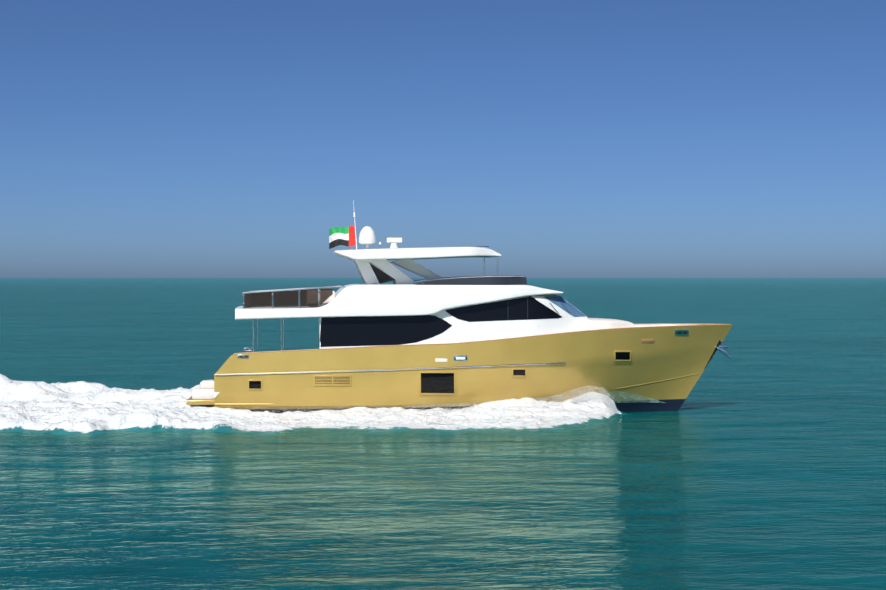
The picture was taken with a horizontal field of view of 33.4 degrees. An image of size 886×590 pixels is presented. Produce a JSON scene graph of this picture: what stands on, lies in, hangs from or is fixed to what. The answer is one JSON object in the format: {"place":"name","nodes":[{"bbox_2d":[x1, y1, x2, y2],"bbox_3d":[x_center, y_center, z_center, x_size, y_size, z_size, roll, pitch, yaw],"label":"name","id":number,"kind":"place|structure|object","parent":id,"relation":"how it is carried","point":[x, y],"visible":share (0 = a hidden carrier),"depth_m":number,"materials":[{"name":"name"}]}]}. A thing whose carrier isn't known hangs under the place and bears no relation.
{"place":"outdoors","nodes":[
{"label":"outdoors","id":0,"kind":"place"},
{"bbox_2d":[0,278,885,589],"bbox_3d":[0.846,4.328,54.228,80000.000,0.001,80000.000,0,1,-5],"label":"ocean","id":1,"kind":"structure","parent":0,"point":[806,364],"depth_m":35.97,"materials":[{"name":"liquid"}]},
{"bbox_2d":[153,386,615,415],"bbox_3d":[-2.014,3.779,52.375,16.702,1.040,3.130,0,1,-5],"label":"wake spray","id":2,"kind":"object","parent":1,"relation":"on","point":[603,398],"visible":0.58,"depth_m":52.39,"materials":[{"name":"white liquid"}]},
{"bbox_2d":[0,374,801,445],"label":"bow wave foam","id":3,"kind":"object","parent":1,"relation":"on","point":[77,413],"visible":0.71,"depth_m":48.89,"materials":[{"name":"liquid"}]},
{"bbox_2d":[602,391,660,402],"bbox_3d":[7.044,3.748,54.142,2.791,0.534,0.301,0,1,-21],"label":"sea spray","id":4,"kind":"object","parent":3,"relation":"attached to","point":[613,397],"visible":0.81,"depth_m":54.00,"materials":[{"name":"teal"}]},
{"bbox_2d":[214,324,732,412],"bbox_3d":[1.353,3.203,54.261,19.012,4.149,5.400,0,1,-5],"label":"yacht hull","id":5,"kind":"object","parent":1,"relation":"on","point":[587,357],"visible":0.54,"depth_m":51.85,"materials":[{"name":"gold metal"}]},
{"bbox_2d":[235,284,636,348],"bbox_3d":[-0.221,0.810,54.089,14.420,2.443,5.040,0,1,-5],"label":"yacht superstructure","id":6,"kind":"object","parent":5,"relation":"on","point":[356,315],"visible":0.96,"depth_m":51.73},
{"bbox_2d":[242,276,526,351],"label":"yacht rails and screens","id":7,"kind":"object","parent":6,"relation":"attached to","point":[310,297],"visible":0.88,"depth_m":51.27,"materials":[{"name":"black glass"}]},
{"bbox_2d":[334,201,500,283],"bbox_3d":[-1.014,-1.833,53.985,5.905,3.205,4.100,0,1,-5],"label":"hardtop","id":8,"kind":"object","parent":6,"relation":"on","point":[374,266],"visible":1,"depth_m":52.90,"materials":[{"name":"white plastic"}]},
{"bbox_2d":[329,226,355,248],"bbox_3d":[-3.658,-2.089,53.754,0.970,0.846,0.265,0,1,-5],"label":"flag","id":9,"kind":"object","parent":8,"relation":"attached to","point":[344,236],"visible":1,"depth_m":53.74,"materials":[{"name":"multicoloured fabric"}]},
{"bbox_2d":[186,323,730,404],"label":"yacht hull fittings","id":10,"kind":"object","parent":5,"relation":"attached to","point":[437,382],"visible":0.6,"depth_m":51.46,"materials":[{"name":"metal"}]},
{"bbox_2d":[715,345,730,357],"bbox_3d":[10.408,2.111,55.078,0.641,0.490,0.495,0,1,-5],"label":"anchor","id":11,"kind":"object","parent":5,"relation":"attached to","point":[721,348],"visible":0.92,"depth_m":54.95,"materials":[{"name":"silver metal"}]},
{"bbox_2d":[0,0,885,277],"label":"sky","id":12,"kind":"structure","parent":0,"point":[139,138],"materials":[{"name":"blue"}]}
]}

